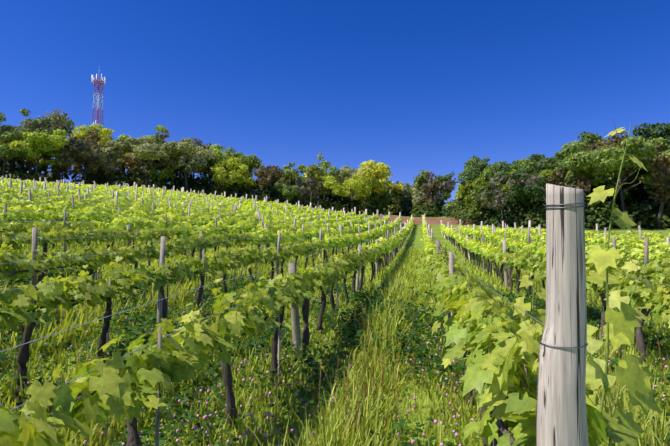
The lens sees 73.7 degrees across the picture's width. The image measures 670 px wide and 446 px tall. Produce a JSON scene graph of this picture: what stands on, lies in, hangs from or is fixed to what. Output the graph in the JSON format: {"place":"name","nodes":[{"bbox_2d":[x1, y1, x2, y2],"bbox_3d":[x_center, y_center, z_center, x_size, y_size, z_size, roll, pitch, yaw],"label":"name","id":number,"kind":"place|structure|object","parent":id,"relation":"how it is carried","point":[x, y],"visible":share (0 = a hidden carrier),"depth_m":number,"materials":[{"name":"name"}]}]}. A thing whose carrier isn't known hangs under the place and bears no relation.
{"place":"outdoors","nodes":[
{"label":"outdoors","id":0,"kind":"place"},
{"bbox_2d":[0,211,669,445],"bbox_3d":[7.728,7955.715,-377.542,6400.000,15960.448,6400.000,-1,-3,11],"label":"terrain","id":1,"kind":"structure","parent":0,"point":[413,238],"depth_m":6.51,"materials":[{"name":"green plant"}]},
{"bbox_2d":[0,134,30,175],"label":"tree","id":2,"kind":"object","parent":1,"relation":"on","point":[5,153],"visible":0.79,"depth_m":83.52,"materials":[{"name":"green plant"}]},
{"bbox_2d":[4,172,34,179],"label":"bush","id":3,"kind":"object","parent":1,"relation":"on","point":[14,176],"visible":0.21,"depth_m":85.32,"materials":[{"name":"green plant"}]},
{"bbox_2d":[5,131,55,169],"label":"tree","id":4,"kind":"object","parent":1,"relation":"on","point":[41,161],"visible":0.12,"depth_m":99.86,"materials":[{"name":"green plant"}]},
{"bbox_2d":[0,108,74,176],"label":"tree","id":5,"kind":"object","parent":1,"relation":"on","point":[14,133],"visible":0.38,"depth_m":87.88,"materials":[{"name":"green plant"}]},
{"bbox_2d":[8,129,70,180],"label":"tree","id":6,"kind":"object","parent":1,"relation":"on","point":[34,152],"visible":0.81,"depth_m":84.19,"materials":[{"name":"green plant"}]},
{"bbox_2d":[17,109,100,182],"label":"tree","id":7,"kind":"object","parent":1,"relation":"on","point":[75,148],"visible":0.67,"depth_m":88.79,"materials":[{"name":"green plant"}]},
{"bbox_2d":[36,137,86,177],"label":"tree","id":8,"kind":"object","parent":1,"relation":"on","point":[54,168],"visible":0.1,"depth_m":97.32,"materials":[{"name":"green plant"}]},
{"bbox_2d":[62,128,102,183],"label":"tree","id":9,"kind":"object","parent":1,"relation":"on","point":[78,169],"visible":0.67,"depth_m":95.95,"materials":[{"name":"green plant"}]},
{"bbox_2d":[67,171,103,183],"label":"bush","id":10,"kind":"object","parent":1,"relation":"on","point":[79,174],"visible":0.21,"depth_m":99.48,"materials":[{"name":"green plant"}]},
{"bbox_2d":[91,74,105,126],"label":"telecom tower","id":11,"kind":"structure","parent":1,"relation":"on","point":[100,83],"depth_m":140.75,"materials":[{"name":"metal"}]},
{"bbox_2d":[70,128,135,162],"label":"tree","id":12,"kind":"object","parent":1,"relation":"on","point":[106,138],"visible":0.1,"depth_m":109.07,"materials":[{"name":"green plant"}]},
{"bbox_2d":[83,143,122,178],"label":"tree","id":13,"kind":"object","parent":1,"relation":"on","point":[111,160],"visible":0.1,"depth_m":101.02,"materials":[{"name":"green plant"}]},
{"bbox_2d":[88,147,124,182],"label":"tree","id":14,"kind":"object","parent":1,"relation":"on","point":[116,159],"visible":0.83,"depth_m":98.47,"materials":[{"name":"green plant"}]},
{"bbox_2d":[68,124,166,168],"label":"tree","id":15,"kind":"object","parent":1,"relation":"on","point":[85,129],"visible":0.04,"depth_m":113.10,"materials":[{"name":"green plant"}]},
{"bbox_2d":[104,176,130,186],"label":"bush","id":16,"kind":"object","parent":1,"relation":"on","point":[124,179],"visible":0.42,"depth_m":96.87,"materials":[{"name":"green plant"}]},
{"bbox_2d":[110,153,139,175],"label":"tree","id":17,"kind":"object","parent":1,"relation":"on","point":[131,166],"visible":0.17,"depth_m":109.78,"materials":[{"name":"green plant"}]},
{"bbox_2d":[93,137,177,186],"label":"tree","id":18,"kind":"object","parent":1,"relation":"on","point":[146,151],"visible":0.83,"depth_m":99.42,"materials":[{"name":"green plant"}]},
{"bbox_2d":[129,176,145,186],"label":"bush","id":19,"kind":"object","parent":1,"relation":"on","point":[138,181],"visible":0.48,"depth_m":100.17,"materials":[{"name":"green plant"}]},
{"bbox_2d":[137,140,158,187],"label":"tree","id":20,"kind":"object","parent":1,"relation":"on","point":[144,167],"visible":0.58,"depth_m":100.01,"materials":[{"name":"green plant"}]},
{"bbox_2d":[147,157,176,186],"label":"tree","id":21,"kind":"object","parent":1,"relation":"on","point":[161,174],"visible":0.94,"depth_m":100.61,"materials":[{"name":"green plant"}]},
{"bbox_2d":[152,130,179,182],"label":"tree","id":22,"kind":"object","parent":1,"relation":"on","point":[163,137],"visible":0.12,"depth_m":109.92,"materials":[{"name":"green plant"}]},
{"bbox_2d":[168,176,192,191],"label":"bush","id":23,"kind":"object","parent":1,"relation":"on","point":[178,186],"visible":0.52,"depth_m":104.35,"materials":[{"name":"green plant"}]},
{"bbox_2d":[160,138,206,191],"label":"tree","id":24,"kind":"object","parent":1,"relation":"on","point":[194,164],"visible":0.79,"depth_m":100.80,"materials":[{"name":"green plant"}]},
{"bbox_2d":[162,138,214,183],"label":"tree","id":25,"kind":"object","parent":1,"relation":"on","point":[184,149],"visible":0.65,"depth_m":102.32,"materials":[{"name":"green plant"}]},
{"bbox_2d":[180,175,210,193],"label":"bush","id":26,"kind":"object","parent":1,"relation":"on","point":[201,183],"visible":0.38,"depth_m":108.61,"materials":[{"name":"green plant"}]},
{"bbox_2d":[178,146,217,179],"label":"tree","id":27,"kind":"object","parent":1,"relation":"on","point":[204,174],"visible":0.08,"depth_m":115.41,"materials":[{"name":"green plant"}]},
{"bbox_2d":[206,143,221,184],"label":"tree","id":28,"kind":"object","parent":1,"relation":"on","point":[208,163],"visible":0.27,"depth_m":112.83,"materials":[{"name":"green plant"}]},
{"bbox_2d":[195,144,235,173],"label":"tree","id":29,"kind":"object","parent":1,"relation":"on","point":[200,171],"visible":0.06,"depth_m":125.40,"materials":[{"name":"green plant"}]},
{"bbox_2d":[205,182,230,197],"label":"bush","id":30,"kind":"object","parent":1,"relation":"on","point":[219,191],"visible":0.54,"depth_m":106.63,"materials":[{"name":"green plant"}]},
{"bbox_2d":[203,144,234,170],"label":"tree","id":31,"kind":"object","parent":1,"relation":"on","point":[220,154],"visible":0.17,"depth_m":116.29,"materials":[{"name":"green plant"}]},
{"bbox_2d":[210,157,241,195],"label":"tree","id":32,"kind":"object","parent":1,"relation":"on","point":[223,178],"visible":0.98,"depth_m":105.09,"materials":[{"name":"green plant"}]},
{"bbox_2d":[228,176,248,198],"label":"bush","id":33,"kind":"object","parent":1,"relation":"on","point":[233,188],"visible":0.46,"depth_m":109.41,"materials":[{"name":"green plant"}]},
{"bbox_2d":[217,151,261,172],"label":"tree","id":34,"kind":"object","parent":1,"relation":"on","point":[249,162],"visible":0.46,"depth_m":113.37,"materials":[{"name":"green plant"}]},
{"bbox_2d":[233,164,256,197],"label":"tree","id":35,"kind":"object","parent":1,"relation":"on","point":[245,178],"visible":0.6,"depth_m":109.31,"materials":[{"name":"green plant"}]},
{"bbox_2d":[240,184,263,200],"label":"bush","id":36,"kind":"object","parent":1,"relation":"on","point":[250,194],"visible":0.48,"depth_m":107.94,"materials":[{"name":"green plant"}]},
{"bbox_2d":[253,165,277,196],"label":"tree","id":37,"kind":"object","parent":1,"relation":"on","point":[264,179],"visible":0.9,"depth_m":108.55,"materials":[{"name":"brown plant"}]},
{"bbox_2d":[253,186,282,203],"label":"bush","id":38,"kind":"object","parent":1,"relation":"on","point":[269,197],"visible":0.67,"depth_m":108.55,"materials":[{"name":"green plant"}]},
{"bbox_2d":[257,165,295,192],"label":"tree","id":39,"kind":"object","parent":1,"relation":"on","point":[277,171],"visible":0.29,"depth_m":115.66,"materials":[{"name":"green plant"}]},
{"bbox_2d":[273,177,298,202],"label":"tree","id":40,"kind":"object","parent":1,"relation":"on","point":[288,192],"visible":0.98,"depth_m":106.96,"materials":[{"name":"green plant"}]},
{"bbox_2d":[282,168,306,189],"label":"tree","id":41,"kind":"object","parent":1,"relation":"on","point":[301,181],"visible":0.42,"depth_m":116.22,"materials":[{"name":"green plant"}]},
{"bbox_2d":[288,193,317,205],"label":"bush","id":42,"kind":"object","parent":1,"relation":"on","point":[302,201],"visible":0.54,"depth_m":107.21,"materials":[{"name":"green plant"}]},
{"bbox_2d":[280,162,328,182],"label":"tree","id":43,"kind":"object","parent":1,"relation":"on","point":[287,168],"visible":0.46,"depth_m":118.44,"materials":[{"name":"green plant"}]},
{"bbox_2d":[290,164,330,202],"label":"tree","id":44,"kind":"object","parent":1,"relation":"on","point":[313,184],"visible":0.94,"depth_m":104.84,"materials":[{"name":"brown plant"}]},
{"bbox_2d":[306,153,329,207],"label":"tree","id":45,"kind":"object","parent":1,"relation":"on","point":[318,175],"visible":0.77,"depth_m":104.93,"materials":[{"name":"green plant"}]},
{"bbox_2d":[312,198,331,208],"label":"bush","id":46,"kind":"object","parent":1,"relation":"on","point":[326,204],"visible":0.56,"depth_m":107.35,"materials":[{"name":"green plant"}]},
{"bbox_2d":[321,161,340,209],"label":"tree","id":47,"kind":"object","parent":1,"relation":"on","point":[337,173],"visible":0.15,"depth_m":109.40,"materials":[{"name":"green plant"}]},
{"bbox_2d":[0,157,664,226],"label":"bushes","id":48,"kind":"object","parent":1,"relation":"on","point":[12,165],"visible":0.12,"depth_m":98.26,"materials":[{"name":"plant"}]},
{"bbox_2d":[325,201,342,211],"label":"bush","id":49,"kind":"object","parent":1,"relation":"on","point":[336,206],"visible":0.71,"depth_m":104.39,"materials":[{"name":"green plant"}]},
{"bbox_2d":[0,268,669,445],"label":"clover weeds","id":50,"kind":"object","parent":1,"relation":"on","point":[262,343],"visible":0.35,"depth_m":6.37,"materials":[{"name":"green plant"}]},
{"bbox_2d":[0,212,669,445],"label":"grapevine trunks","id":51,"kind":"object","parent":1,"relation":"on","point":[133,438],"visible":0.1,"depth_m":6.48,"materials":[{"name":"wood"}]},
{"bbox_2d":[0,177,600,237],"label":"vine leaves","id":52,"kind":"object","parent":51,"relation":"attached to","point":[247,206],"visible":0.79,"depth_m":56.43,"materials":[{"name":"green plant"}]},
{"bbox_2d":[0,187,669,265],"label":"vine leaves","id":53,"kind":"object","parent":51,"relation":"attached to","point":[329,241],"visible":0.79,"depth_m":22.15,"materials":[{"name":"plant"}]},
{"bbox_2d":[0,212,669,445],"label":"vine leaves","id":54,"kind":"object","parent":51,"relation":"attached to","point":[493,383],"visible":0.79,"depth_m":4.12,"materials":[{"name":"green plant"}]},
{"bbox_2d":[511,119,660,445],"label":"grapevine","id":55,"kind":"object","parent":51,"relation":"on","point":[633,373],"depth_m":2.21,"materials":[{"name":"plant"}]},
{"bbox_2d":[0,289,669,445],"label":"clover flowers","id":56,"kind":"object","parent":1,"relation":"on","point":[309,415],"visible":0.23,"depth_m":4.51,"materials":[{"name":"plant"}]},
{"bbox_2d":[1,174,669,445],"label":"vineyard posts","id":57,"kind":"object","parent":1,"relation":"on","point":[295,321],"visible":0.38,"depth_m":16.76,"materials":[{"name":"grey wood"}]},
{"bbox_2d":[0,180,669,445],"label":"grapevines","id":58,"kind":"object","parent":57,"relation":"attached to","point":[190,250],"visible":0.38,"depth_m":14.17,"materials":[{"name":"white"}]},
{"bbox_2d":[328,168,359,200],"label":"tree","id":59,"kind":"object","parent":1,"relation":"on","point":[341,178],"visible":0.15,"depth_m":112.08,"materials":[{"name":"green plant"}]},
{"bbox_2d":[323,174,380,208],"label":"tree","id":60,"kind":"object","parent":1,"relation":"on","point":[358,185],"visible":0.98,"depth_m":100.53,"materials":[{"name":"green plant"}]},
{"bbox_2d":[340,195,368,213],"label":"bush","id":61,"kind":"object","parent":1,"relation":"on","point":[349,202],"visible":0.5,"depth_m":106.59,"materials":[{"name":"green plant"}]},
{"bbox_2d":[358,195,386,214],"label":"bush","id":62,"kind":"object","parent":1,"relation":"on","point":[371,207],"visible":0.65,"depth_m":102.15,"materials":[{"name":"green plant"}]},
{"bbox_2d":[354,160,391,204],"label":"tree","id":63,"kind":"object","parent":1,"relation":"on","point":[379,171],"visible":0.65,"depth_m":101.53,"materials":[{"name":"yellow plant"}]},
{"bbox_2d":[372,191,397,205],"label":"tree","id":64,"kind":"object","parent":1,"relation":"on","point":[391,197],"visible":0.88,"depth_m":101.86,"materials":[{"name":"green plant"}]},
{"bbox_2d":[378,198,402,214],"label":"bush","id":65,"kind":"object","parent":1,"relation":"on","point":[388,207],"visible":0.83,"depth_m":100.39,"materials":[{"name":"green plant"}]},
{"bbox_2d":[383,182,403,204],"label":"tree","id":66,"kind":"object","parent":1,"relation":"on","point":[398,186],"visible":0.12,"depth_m":107.79,"materials":[{"name":"green plant"}]},
{"bbox_2d":[396,203,414,215],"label":"bush","id":67,"kind":"object","parent":1,"relation":"on","point":[407,209],"visible":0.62,"depth_m":102.96,"materials":[{"name":"green plant"}]},
{"bbox_2d":[393,187,419,214],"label":"bush","id":68,"kind":"object","parent":1,"relation":"on","point":[409,199],"visible":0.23,"depth_m":105.41,"materials":[{"name":"green plant"}]},
{"bbox_2d":[411,189,423,216],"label":"tree","id":69,"kind":"object","parent":1,"relation":"on","point":[417,195],"visible":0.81,"depth_m":102.97,"materials":[{"name":"green plant"}]},
{"bbox_2d":[412,170,428,189],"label":"tree","id":70,"kind":"object","parent":1,"relation":"on","point":[420,180],"visible":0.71,"depth_m":115.91,"materials":[{"name":"green plant"}]},
{"bbox_2d":[410,201,441,216],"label":"bush","id":71,"kind":"object","parent":1,"relation":"on","point":[426,209],"visible":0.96,"depth_m":99.24,"materials":[{"name":"green plant"}]},
{"bbox_2d":[420,171,439,216],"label":"tree","id":72,"kind":"object","parent":1,"relation":"on","point":[432,187],"visible":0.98,"depth_m":101.90,"materials":[{"name":"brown plant"}]},
{"bbox_2d":[419,171,458,214],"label":"tree","id":73,"kind":"object","parent":1,"relation":"on","point":[445,186],"visible":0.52,"depth_m":106.90,"materials":[{"name":"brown plant"}]},
{"bbox_2d":[436,171,454,200],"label":"tree","id":74,"kind":"object","parent":1,"relation":"on","point":[445,179],"visible":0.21,"depth_m":120.87,"materials":[{"name":"green plant"}]},
{"bbox_2d":[443,198,468,217],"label":"bush","id":75,"kind":"object","parent":1,"relation":"on","point":[445,213],"visible":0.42,"depth_m":94.86,"materials":[{"name":"green plant"}]},
{"bbox_2d":[446,183,469,210],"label":"tree","id":76,"kind":"object","parent":1,"relation":"on","point":[461,192],"visible":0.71,"depth_m":94.45,"materials":[{"name":"green plant"}]},
{"bbox_2d":[451,201,470,216],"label":"bush","id":77,"kind":"object","parent":1,"relation":"on","point":[458,207],"visible":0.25,"depth_m":91.74,"materials":[{"name":"green plant"}]},
{"bbox_2d":[451,206,489,222],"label":"bush","id":78,"kind":"object","parent":1,"relation":"on","point":[463,215],"visible":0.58,"depth_m":87.08,"materials":[{"name":"green plant"}]},
{"bbox_2d":[280,303,664,437],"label":"dock stalks","id":79,"kind":"object","parent":1,"relation":"on","point":[392,376],"visible":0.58,"depth_m":4.53,"materials":[{"name":"plant"}]},
{"bbox_2d":[463,177,485,205],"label":"tree","id":80,"kind":"object","parent":1,"relation":"on","point":[475,185],"visible":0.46,"depth_m":87.48,"materials":[{"name":"green plant"}]},
{"bbox_2d":[467,185,492,222],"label":"tree","id":81,"kind":"object","parent":1,"relation":"on","point":[475,209],"visible":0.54,"depth_m":83.84,"materials":[{"name":"green plant"}]},
{"bbox_2d":[470,206,505,224],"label":"bush","id":82,"kind":"object","parent":1,"relation":"on","point":[485,219],"visible":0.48,"depth_m":83.61,"materials":[{"name":"green plant"}]},
{"bbox_2d":[470,169,505,216],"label":"tree","id":83,"kind":"object","parent":1,"relation":"on","point":[485,175],"visible":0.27,"depth_m":89.31,"materials":[{"name":"green plant"}]},
{"bbox_2d":[457,156,519,189],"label":"tree","id":84,"kind":"object","parent":1,"relation":"on","point":[475,168],"visible":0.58,"depth_m":93.80,"materials":[{"name":"green plant"}]},
{"bbox_2d":[473,174,535,225],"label":"tree","id":85,"kind":"object","parent":1,"relation":"on","point":[498,196],"visible":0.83,"depth_m":75.37,"materials":[{"name":"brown plant"}]},
{"bbox_2d":[484,191,530,218],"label":"tree","id":86,"kind":"object","parent":1,"relation":"on","point":[514,198],"visible":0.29,"depth_m":76.77,"materials":[{"name":"green plant"}]},
{"bbox_2d":[495,169,523,192],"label":"tree","id":87,"kind":"object","parent":1,"relation":"on","point":[505,187],"visible":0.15,"depth_m":83.03,"materials":[{"name":"green plant"}]},
{"bbox_2d":[494,202,538,227],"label":"bush","id":88,"kind":"object","parent":1,"relation":"on","point":[511,214],"visible":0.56,"depth_m":76.47,"materials":[{"name":"green plant"}]},
{"bbox_2d":[509,211,537,227],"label":"bush","id":89,"kind":"object","parent":1,"relation":"on","point":[522,223],"visible":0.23,"depth_m":74.91,"materials":[{"name":"green plant"}]},
{"bbox_2d":[492,154,569,183],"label":"tree","id":90,"kind":"object","parent":1,"relation":"on","point":[547,162],"visible":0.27,"depth_m":82.02,"materials":[{"name":"green plant"}]},
{"bbox_2d":[526,204,545,228],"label":"bush","id":91,"kind":"object","parent":1,"relation":"on","point":[541,221],"visible":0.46,"depth_m":70.93,"materials":[{"name":"green plant"}]},
{"bbox_2d":[517,150,569,182],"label":"tree","id":92,"kind":"object","parent":1,"relation":"on","point":[560,155],"visible":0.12,"depth_m":82.31,"materials":[{"name":"green plant"}]},
{"bbox_2d":[508,172,585,206],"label":"tree","id":93,"kind":"object","parent":1,"relation":"on","point":[537,192],"visible":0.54,"depth_m":70.24,"materials":[{"name":"green plant"}]},
{"bbox_2d":[530,167,574,195],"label":"tree","id":94,"kind":"object","parent":1,"relation":"on","point":[547,173],"visible":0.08,"depth_m":77.02,"materials":[{"name":"green plant"}]},
{"bbox_2d":[536,184,588,445],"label":"end post","id":95,"kind":"object","parent":1,"relation":"on","point":[561,416],"visible":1,"depth_m":1.67,"materials":[{"name":"wood"}]},
{"bbox_2d":[535,203,587,445],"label":"end post wire wraps","id":96,"kind":"object","parent":95,"relation":"attached to","point":[556,208],"visible":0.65,"depth_m":1.68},
{"bbox_2d":[547,165,600,205],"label":"tree","id":97,"kind":"object","parent":1,"relation":"on","point":[580,182],"visible":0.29,"depth_m":69.26,"materials":[{"name":"green plant"}]},
{"bbox_2d":[556,131,604,161],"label":"tree","id":98,"kind":"object","parent":1,"relation":"on","point":[583,136],"visible":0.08,"depth_m":87.31,"materials":[{"name":"green plant"}]},
{"bbox_2d":[584,132,597,215],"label":"tree","id":99,"kind":"object","parent":1,"relation":"on","point":[591,138],"visible":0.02,"depth_m":76.05,"materials":[{"name":"green plant"}]},
{"bbox_2d":[584,197,617,230],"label":"bush","id":100,"kind":"object","parent":1,"relation":"on","point":[596,213],"visible":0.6,"depth_m":65.61,"materials":[{"name":"green plant"}]},
{"bbox_2d":[561,136,669,211],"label":"tree","id":101,"kind":"object","parent":1,"relation":"on","point":[595,166],"visible":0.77,"depth_m":65.99,"materials":[{"name":"green plant"}]},
{"bbox_2d":[584,130,647,191],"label":"tree","id":102,"kind":"object","parent":1,"relation":"on","point":[615,141],"visible":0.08,"depth_m":74.94,"materials":[{"name":"green plant"}]},
{"bbox_2d":[604,202,657,229],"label":"bush","id":103,"kind":"object","parent":1,"relation":"on","point":[639,221],"visible":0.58,"depth_m":65.20,"materials":[{"name":"green plant"}]},
{"bbox_2d":[611,197,658,226],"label":"bush","id":104,"kind":"object","parent":1,"relation":"on","point":[636,202],"visible":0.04,"depth_m":69.86,"materials":[{"name":"green plant"}]},
{"bbox_2d":[608,132,665,213],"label":"tree","id":105,"kind":"object","parent":1,"relation":"on","point":[626,195],"visible":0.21,"depth_m":70.40,"materials":[{"name":"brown plant"}]},
{"bbox_2d":[627,122,669,182],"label":"tree","id":106,"kind":"object","parent":1,"relation":"on","point":[663,128],"visible":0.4,"depth_m":70.38,"materials":[{"name":"green plant"}]},
{"bbox_2d":[648,204,669,229],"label":"bush","id":107,"kind":"object","parent":1,"relation":"on","point":[666,215],"visible":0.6,"depth_m":63.75,"materials":[{"name":"green plant"}]},
{"bbox_2d":[649,143,669,228],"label":"tree","id":108,"kind":"object","parent":1,"relation":"on","point":[660,171],"visible":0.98,"depth_m":63.13,"materials":[{"name":"green plant"}]},
{"bbox_2d":[0,218,669,423],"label":"vine shoots","id":109,"kind":"object","parent":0,"point":[267,293],"visible":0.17,"depth_m":5.04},
{"bbox_2d":[0,0,669,214],"label":"sky","id":110,"kind":"structure","parent":0,"point":[410,87],"materials":[{"name":"blue"}]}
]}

